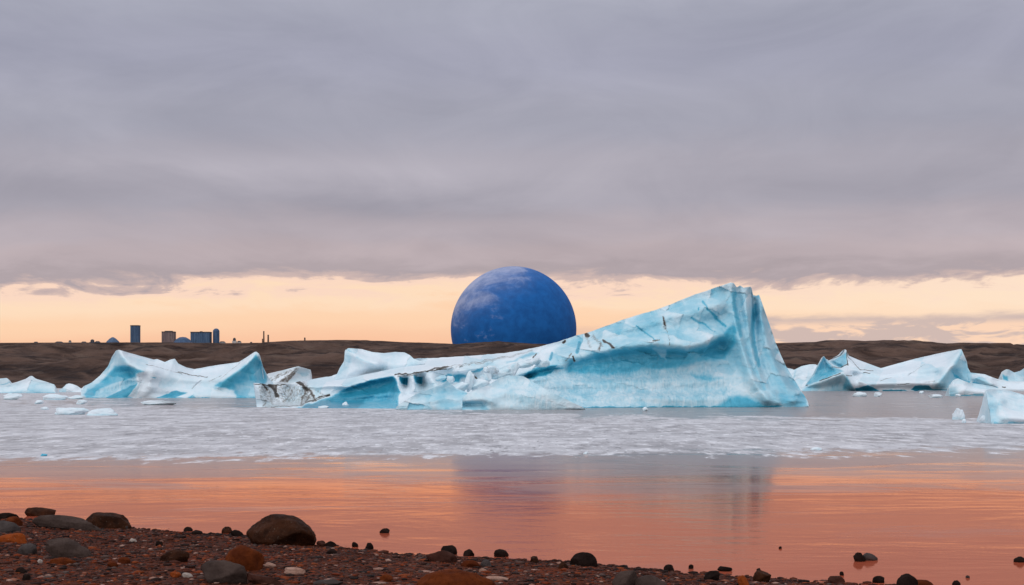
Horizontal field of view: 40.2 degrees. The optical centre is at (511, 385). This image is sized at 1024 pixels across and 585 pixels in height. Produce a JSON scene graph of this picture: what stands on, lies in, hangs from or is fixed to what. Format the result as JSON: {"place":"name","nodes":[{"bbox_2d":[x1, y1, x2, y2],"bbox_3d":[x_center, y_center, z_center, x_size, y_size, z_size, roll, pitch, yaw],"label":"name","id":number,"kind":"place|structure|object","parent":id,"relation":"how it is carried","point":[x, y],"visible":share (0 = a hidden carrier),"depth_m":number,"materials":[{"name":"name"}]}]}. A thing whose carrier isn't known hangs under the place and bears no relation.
{"place":"outdoors","nodes":[
{"label":"outdoors","id":0,"kind":"place"},
{"bbox_2d":[0,517,895,584],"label":"beach","id":1,"kind":"structure","parent":0,"point":[183,580],"depth_m":13.96,"materials":[{"name":"brown gravel"}]},
{"bbox_2d":[0,513,18,518],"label":"stone","id":2,"kind":"object","parent":1,"relation":"on","point":[4,515],"visible":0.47,"depth_m":20.66,"materials":[{"name":"brown stone"}]},
{"bbox_2d":[0,521,20,532],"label":"stone","id":3,"kind":"object","parent":1,"relation":"on","point":[6,526],"visible":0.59,"depth_m":18.00,"materials":[{"name":"stone"}]},
{"bbox_2d":[0,533,26,542],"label":"stone","id":4,"kind":"object","parent":1,"relation":"on","point":[16,537],"visible":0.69,"depth_m":15.99,"materials":[{"name":"orange stone"}]},
{"bbox_2d":[5,516,22,525],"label":"stone","id":5,"kind":"object","parent":1,"relation":"on","point":[16,520],"visible":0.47,"depth_m":18.90,"materials":[{"name":"brown stone"}]},
{"bbox_2d":[15,567,26,573],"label":"stone","id":6,"kind":"object","parent":1,"relation":"on","point":[21,570],"visible":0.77,"depth_m":12.30,"materials":[{"name":"brown stone"}]},
{"bbox_2d":[22,574,30,579],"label":"pebble","id":7,"kind":"object","parent":1,"relation":"on","point":[26,577],"visible":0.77,"depth_m":11.53,"materials":[{"name":"black stone"}]},
{"bbox_2d":[17,543,36,554],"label":"stone","id":8,"kind":"object","parent":1,"relation":"on","point":[26,549],"visible":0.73,"depth_m":14.21,"materials":[{"name":"stone"}]},
{"bbox_2d":[24,507,55,515],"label":"stone","id":9,"kind":"object","parent":1,"relation":"on","point":[37,511],"visible":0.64,"depth_m":21.52,"materials":[{"name":"brown stone"}]},
{"bbox_2d":[50,557,75,564],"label":"stone","id":10,"kind":"object","parent":1,"relation":"on","point":[64,560],"visible":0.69,"depth_m":13.08,"materials":[{"name":"orange stone"}]},
{"bbox_2d":[32,515,101,530],"bbox_3d":[-5.990,1.875,18.869,0.956,0.278,0.266,0,0,0],"label":"stone","id":11,"kind":"object","parent":1,"relation":"on","point":[65,522],"visible":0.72,"depth_m":18.78,"materials":[{"name":"grey stone"}]},
{"bbox_2d":[45,538,92,557],"bbox_3d":[-4.500,1.687,14.237,0.481,0.279,0.254,0,0,0],"label":"stone","id":12,"kind":"object","parent":1,"relation":"on","point":[63,547],"visible":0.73,"depth_m":14.14,"materials":[{"name":"grey stone"}]},
{"bbox_2d":[86,512,131,528],"bbox_3d":[-5.608,1.917,19.485,0.660,0.314,0.329,0,0,0],"label":"stone","id":13,"kind":"object","parent":1,"relation":"on","point":[108,520],"visible":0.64,"depth_m":19.37,"materials":[{"name":"brown stone"}]},
{"bbox_2d":[107,560,117,566],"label":"stone","id":14,"kind":"object","parent":1,"relation":"on","point":[112,563],"visible":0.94,"depth_m":13.04,"materials":[{"name":"brown stone"}]},
{"bbox_2d":[118,557,130,563],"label":"stone","id":15,"kind":"object","parent":1,"relation":"on","point":[124,560],"visible":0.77,"depth_m":13.44,"materials":[{"name":"orange stone"}]},
{"bbox_2d":[160,550,189,561],"bbox_3d":[-3.373,1.720,13.973,0.302,0.180,0.160,0,0,22],"label":"stone","id":16,"kind":"object","parent":1,"relation":"on","point":[178,555],"visible":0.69,"depth_m":13.92,"materials":[{"name":"brown stone"}]},
{"bbox_2d":[170,572,180,576],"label":"pebble","id":17,"kind":"object","parent":1,"relation":"on","point":[175,574],"visible":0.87,"depth_m":12.41,"materials":[{"name":"orange stone"}]},
{"bbox_2d":[182,573,192,577],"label":"pebble","id":18,"kind":"object","parent":1,"relation":"on","point":[188,575],"visible":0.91,"depth_m":12.44,"materials":[{"name":"white stone"}]},
{"bbox_2d":[183,527,192,530],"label":"stone","id":19,"kind":"object","parent":1,"relation":"on","point":[188,529],"visible":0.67,"depth_m":19.26,"materials":[{"name":"black stone"}]},
{"bbox_2d":[192,530,202,534],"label":"stone","id":20,"kind":"object","parent":1,"relation":"on","point":[195,532],"visible":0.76,"depth_m":18.78,"materials":[{"name":"black stone"}]},
{"bbox_2d":[200,560,246,583],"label":"stone","id":21,"kind":"object","parent":1,"relation":"on","point":[222,571],"visible":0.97,"depth_m":11.97,"materials":[{"name":"grey stone"}]},
{"bbox_2d":[221,527,231,533],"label":"stone","id":22,"kind":"object","parent":1,"relation":"on","point":[226,530],"visible":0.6,"depth_m":18.97,"materials":[{"name":"brown stone"}]},
{"bbox_2d":[231,530,243,535],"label":"stone","id":23,"kind":"object","parent":1,"relation":"on","point":[236,533],"visible":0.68,"depth_m":18.44,"materials":[{"name":"black stone"}]},
{"bbox_2d":[225,544,264,570],"bbox_3d":[-2.553,1.693,13.375,0.380,0.363,0.285,0,0,0],"label":"stone","id":24,"kind":"object","parent":1,"relation":"on","point":[248,558],"visible":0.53,"depth_m":13.27,"materials":[{"name":"orange stone"}]},
{"bbox_2d":[247,574,281,584],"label":"stone","id":25,"kind":"object","parent":1,"relation":"on","point":[255,579],"visible":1,"depth_m":11.98,"materials":[{"name":"brown stone"}]},
{"bbox_2d":[264,562,275,567],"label":"pebble","id":26,"kind":"object","parent":1,"relation":"on","point":[269,565],"visible":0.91,"depth_m":13.61,"materials":[{"name":"beige stone"}]},
{"bbox_2d":[246,514,316,545],"bbox_3d":[-2.848,1.868,17.303,0.853,0.570,0.598,0,0,0],"label":"boulder","id":27,"kind":"object","parent":1,"relation":"on","point":[279,529],"visible":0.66,"depth_m":17.11,"materials":[{"name":"brown stone"}]},
{"bbox_2d":[284,567,305,573],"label":"stone","id":28,"kind":"object","parent":1,"relation":"on","point":[293,570],"visible":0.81,"depth_m":13.10,"materials":[{"name":"white stone"}]},
{"bbox_2d":[316,540,325,546],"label":"stone","id":29,"kind":"object","parent":1,"relation":"on","point":[321,543],"visible":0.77,"depth_m":17.28,"materials":[{"name":"brown stone"}]},
{"bbox_2d":[313,579,342,584],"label":"stone","id":30,"kind":"object","parent":1,"relation":"on","point":[331,582],"visible":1,"depth_m":12.17,"materials":[{"name":"stone"}]},
{"bbox_2d":[325,541,335,546],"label":"stone","id":31,"kind":"object","parent":1,"relation":"on","point":[331,544],"visible":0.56,"depth_m":17.24,"materials":[{"name":"black stone"}]},
{"bbox_2d":[326,549,337,553],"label":"stone","id":32,"kind":"object","parent":1,"relation":"on","point":[331,551],"visible":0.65,"depth_m":15.85,"materials":[{"name":"brown stone"}]},
{"bbox_2d":[365,543,373,549],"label":"stone","id":33,"kind":"object","parent":1,"relation":"on","point":[369,546],"visible":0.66,"depth_m":17.09,"materials":[{"name":"black stone"}]},
{"bbox_2d":[379,574,392,581],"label":"stone","id":34,"kind":"object","parent":1,"relation":"on","point":[386,577],"visible":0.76,"depth_m":12.81,"materials":[{"name":"orange stone"}]},
{"bbox_2d":[426,550,456,562],"bbox_3d":[-0.767,1.885,15.260,0.336,0.193,0.201,0,0,0],"label":"stone","id":35,"kind":"object","parent":1,"relation":"on","point":[442,556],"visible":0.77,"depth_m":15.20,"materials":[{"name":"brown stone"}]},
{"bbox_2d":[441,545,456,554],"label":"stone","id":36,"kind":"object","parent":1,"relation":"on","point":[452,549],"visible":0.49,"depth_m":16.58,"materials":[{"name":"black stone"}]},
{"bbox_2d":[416,569,495,584],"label":"boulder","id":37,"kind":"object","parent":1,"relation":"on","point":[452,577],"visible":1,"depth_m":11.44,"materials":[{"name":"orange stone"}]},
{"bbox_2d":[463,549,473,555],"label":"stone","id":38,"kind":"object","parent":1,"relation":"on","point":[468,552],"visible":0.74,"depth_m":16.45,"materials":[{"name":"black stone"}]},
{"bbox_2d":[461,560,479,566],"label":"stone","id":39,"kind":"object","parent":1,"relation":"on","point":[469,563],"visible":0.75,"depth_m":14.86,"materials":[{"name":"orange stone"}]},
{"bbox_2d":[480,559,491,566],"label":"pebble","id":40,"kind":"object","parent":1,"relation":"on","point":[486,562],"visible":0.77,"depth_m":14.95,"materials":[{"name":"stone"}]},
{"bbox_2d":[486,576,508,579],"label":"pebble","id":41,"kind":"object","parent":1,"relation":"on","point":[496,578],"visible":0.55,"depth_m":13.00,"materials":[{"name":"beige stone"}]},
{"bbox_2d":[494,549,508,556],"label":"stone","id":42,"kind":"object","parent":1,"relation":"on","point":[500,553],"visible":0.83,"depth_m":16.36,"materials":[{"name":"grey stone"}]},
{"bbox_2d":[530,556,538,562],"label":"stone","id":43,"kind":"object","parent":1,"relation":"on","point":[534,559],"visible":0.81,"depth_m":15.58,"materials":[{"name":"brown stone"}]},
{"bbox_2d":[558,561,567,568],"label":"stone","id":44,"kind":"object","parent":1,"relation":"on","point":[562,564],"visible":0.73,"depth_m":14.66,"materials":[{"name":"brown stone"}]},
{"bbox_2d":[570,552,596,566],"bbox_3d":[0.777,1.918,15.216,0.303,0.227,0.227,0,0,0],"label":"boulder","id":45,"kind":"object","parent":1,"relation":"on","point":[585,559],"visible":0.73,"depth_m":15.14,"materials":[{"name":"black stone"}]},
{"bbox_2d":[612,570,637,584],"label":"stone","id":46,"kind":"object","parent":1,"relation":"on","point":[626,577],"visible":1,"depth_m":12.70,"materials":[{"name":"grey stone"}]},
{"bbox_2d":[634,575,666,584],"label":"stone","id":47,"kind":"object","parent":1,"relation":"on","point":[648,580],"visible":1,"depth_m":12.70,"materials":[{"name":"grey stone"}]},
{"bbox_2d":[664,564,673,570],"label":"stone","id":48,"kind":"object","parent":1,"relation":"on","point":[668,567],"visible":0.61,"depth_m":15.12,"materials":[{"name":"brown stone"}]},
{"bbox_2d":[704,570,719,580],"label":"stone","id":49,"kind":"object","parent":1,"relation":"on","point":[712,575],"visible":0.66,"depth_m":14.06,"materials":[{"name":"black stone"}]},
{"bbox_2d":[717,566,731,571],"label":"stone","id":50,"kind":"object","parent":1,"relation":"on","point":[723,568],"visible":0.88,"depth_m":15.09,"materials":[{"name":"brown stone"}]},
{"bbox_2d":[738,575,748,584],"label":"stone","id":51,"kind":"object","parent":1,"relation":"on","point":[742,580],"visible":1,"depth_m":13.22,"materials":[{"name":"orange stone"}]},
{"bbox_2d":[753,570,770,581],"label":"stone","id":52,"kind":"object","parent":1,"relation":"on","point":[760,576],"visible":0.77,"depth_m":13.96,"materials":[{"name":"brown stone"}]},
{"bbox_2d":[828,576,844,582],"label":"stone","id":53,"kind":"object","parent":1,"relation":"on","point":[835,579],"visible":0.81,"depth_m":14.21,"materials":[{"name":"brown stone"}]},
{"bbox_2d":[896,573,917,584],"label":"boulder","id":54,"kind":"object","parent":1,"relation":"on","point":[906,579],"visible":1,"depth_m":13.47,"materials":[{"name":"black stone"}]},
{"bbox_2d":[917,580,932,584],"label":"stone","id":55,"kind":"object","parent":1,"relation":"on","point":[923,582],"visible":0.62,"depth_m":13.77,"materials":[{"name":"orange stone"}]},
{"bbox_2d":[952,580,960,584],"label":"stone","id":56,"kind":"object","parent":1,"relation":"on","point":[956,582],"visible":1,"depth_m":13.95,"materials":[{"name":"black stone"}]},
{"bbox_2d":[0,388,1023,584],"bbox_3d":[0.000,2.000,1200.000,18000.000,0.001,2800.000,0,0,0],"label":"lake water","id":57,"kind":"structure","parent":0,"point":[917,485],"depth_m":30.24,"materials":[{"name":"grey liquid"}]},
{"bbox_2d":[0,378,11,384],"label":"iceberg","id":58,"kind":"object","parent":57,"relation":"on","point":[4,381],"visible":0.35,"depth_m":482.54,"materials":[{"name":"white ice"}]},
{"bbox_2d":[3,393,22,399],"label":"ice floe","id":59,"kind":"object","parent":57,"relation":"on","point":[11,396],"visible":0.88,"depth_m":202.83,"materials":[{"name":"white ice"}]},
{"bbox_2d":[0,376,57,392],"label":"iceberg","id":60,"kind":"object","parent":57,"relation":"on","point":[30,384],"visible":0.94,"depth_m":390.39,"materials":[{"name":"white ice"}]},
{"bbox_2d":[35,400,43,403],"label":"ice floe","id":61,"kind":"object","parent":57,"relation":"on","point":[39,402],"visible":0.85,"depth_m":155.55,"materials":[{"name":"white ice"}]},
{"bbox_2d":[43,394,67,399],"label":"ice floe","id":62,"kind":"object","parent":57,"relation":"on","point":[54,397],"visible":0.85,"depth_m":199.83,"materials":[{"name":"white ice"}]},
{"bbox_2d":[59,383,80,391],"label":"iceberg","id":63,"kind":"object","parent":57,"relation":"on","point":[69,387],"visible":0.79,"depth_m":438.24,"materials":[{"name":"white ice"}]},
{"bbox_2d":[55,408,89,414],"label":"ice floe","id":64,"kind":"object","parent":57,"relation":"on","point":[71,411],"visible":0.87,"depth_m":97.19,"materials":[{"name":"white ice"}]},
{"bbox_2d":[68,395,84,398],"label":"ice floe","id":65,"kind":"object","parent":57,"relation":"on","point":[77,397],"visible":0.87,"depth_m":215.35,"materials":[{"name":"white ice"}]},
{"bbox_2d":[76,400,87,403],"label":"ice floe","id":66,"kind":"object","parent":57,"relation":"on","point":[81,401],"visible":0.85,"depth_m":152.18,"materials":[{"name":"white ice"}]},
{"bbox_2d":[86,408,117,415],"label":"ice floe","id":67,"kind":"object","parent":57,"relation":"on","point":[104,412],"visible":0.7,"depth_m":94.50,"materials":[{"name":"white ice"}]},
{"bbox_2d":[140,400,175,404],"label":"ice floe","id":68,"kind":"object","parent":57,"relation":"on","point":[154,402],"visible":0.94,"depth_m":147.24,"materials":[{"name":"white ice"}]},
{"bbox_2d":[81,350,272,397],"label":"iceberg","id":69,"kind":"object","parent":57,"relation":"on","point":[124,374],"visible":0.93,"depth_m":233.62,"materials":[{"name":"ice"}]},
{"bbox_2d":[267,366,311,384],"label":"iceberg","id":70,"kind":"object","parent":57,"relation":"on","point":[292,375],"visible":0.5,"depth_m":468.90,"materials":[{"name":"white ice"}]},
{"bbox_2d":[380,528,389,532],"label":"stone","id":71,"kind":"object","parent":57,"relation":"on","point":[385,530],"visible":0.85,"depth_m":19.01,"materials":[{"name":"black stone"}]},
{"bbox_2d":[253,282,808,409],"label":"iceberg","id":72,"kind":"object","parent":57,"relation":"on","point":[716,347],"visible":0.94,"depth_m":133.86,"materials":[{"name":"blue ice"}]},
{"bbox_2d":[787,364,816,387],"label":"iceberg","id":73,"kind":"object","parent":57,"relation":"on","point":[801,375],"visible":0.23,"depth_m":603.54,"materials":[{"name":"white ice"}]},
{"bbox_2d":[853,552,865,561],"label":"stone","id":74,"kind":"object","parent":57,"relation":"on","point":[858,557],"visible":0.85,"depth_m":15.94,"materials":[{"name":"black stone"}]},
{"bbox_2d":[852,392,866,396],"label":"ice floe","id":75,"kind":"object","parent":57,"relation":"on","point":[859,394],"visible":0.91,"depth_m":264.06,"materials":[{"name":"white ice"}]},
{"bbox_2d":[863,553,877,560],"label":"stone","id":76,"kind":"object","parent":57,"relation":"on","point":[869,557],"visible":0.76,"depth_m":16.02,"materials":[{"name":"stone"}]},
{"bbox_2d":[872,576,883,582],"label":"stone","id":77,"kind":"object","parent":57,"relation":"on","point":[878,579],"visible":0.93,"depth_m":14.21,"materials":[{"name":"black stone"}]},
{"bbox_2d":[874,392,881,396],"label":"ice floe","id":78,"kind":"object","parent":57,"relation":"on","point":[878,394],"visible":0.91,"depth_m":264.16,"materials":[{"name":"white ice"}]},
{"bbox_2d":[800,349,1023,390],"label":"iceberg","id":79,"kind":"object","parent":57,"relation":"on","point":[843,370],"visible":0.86,"depth_m":543.47,"materials":[{"name":"white ice"}]},
{"bbox_2d":[928,394,942,397],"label":"ice floe","id":80,"kind":"object","parent":57,"relation":"on","point":[935,396],"visible":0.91,"depth_m":237.26,"materials":[{"name":"white ice"}]},
{"bbox_2d":[952,408,964,419],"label":"ice floe","id":81,"kind":"object","parent":57,"relation":"on","point":[958,414],"visible":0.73,"depth_m":82.78,"materials":[{"name":"white ice"}]},
{"bbox_2d":[945,378,1001,395],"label":"iceberg","id":82,"kind":"object","parent":57,"relation":"on","point":[960,387],"visible":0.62,"depth_m":277.03,"materials":[{"name":"white ice"}]},
{"bbox_2d":[979,415,984,422],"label":"ice floe","id":83,"kind":"object","parent":57,"relation":"on","point":[982,419],"visible":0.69,"depth_m":75.71,"materials":[{"name":"white ice"}]},
{"bbox_2d":[976,389,1023,423],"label":"iceberg","id":84,"kind":"object","parent":57,"relation":"on","point":[998,406],"visible":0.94,"depth_m":75.28,"materials":[{"name":"white ice"}]},
{"bbox_2d":[999,369,1023,380],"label":"iceberg","id":85,"kind":"object","parent":57,"relation":"on","point":[1007,375],"visible":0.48,"depth_m":732.97,"materials":[{"name":"white ice"}]},
{"bbox_2d":[1013,556,1023,562],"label":"stone","id":86,"kind":"object","parent":57,"relation":"on","point":[1019,559],"visible":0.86,"depth_m":15.87,"materials":[{"name":"grey stone"}]},
{"bbox_2d":[0,340,1023,387],"bbox_3d":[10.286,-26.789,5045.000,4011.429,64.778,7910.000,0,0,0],"label":"hills","id":87,"kind":"structure","parent":0,"point":[63,364],"depth_m":1522.26,"materials":[{"name":"brown soil"}]},
{"bbox_2d":[107,337,118,341],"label":"dome hall","id":88,"kind":"structure","parent":87,"relation":"on","point":[112,339],"depth_m":2014.58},
{"bbox_2d":[130,325,140,341],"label":"tower block","id":89,"kind":"structure","parent":87,"relation":"on","point":[134,333],"depth_m":1985.13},
{"bbox_2d":[161,331,175,341],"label":"apartment block","id":90,"kind":"structure","parent":87,"relation":"on","point":[168,336],"depth_m":1984.68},
{"bbox_2d":[174,337,191,342],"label":"dome hall","id":91,"kind":"structure","parent":87,"relation":"on","point":[182,340],"depth_m":1941.74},
{"bbox_2d":[190,331,211,342],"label":"apartment block","id":92,"kind":"structure","parent":87,"relation":"on","point":[201,337],"depth_m":1982.37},
{"bbox_2d":[213,328,219,342],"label":"silo tower","id":93,"kind":"structure","parent":87,"relation":"on","point":[216,335],"depth_m":1986.25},
{"bbox_2d":[451,266,575,343],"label":"giant globe","id":94,"kind":"object","parent":87,"relation":"on","point":[516,304],"visible":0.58,"depth_m":3861.41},
{"bbox_2d":[0,0,1023,344],"label":"sky","id":95,"kind":"structure","parent":0,"point":[287,170],"materials":[{"name":"grey"}]}
]}

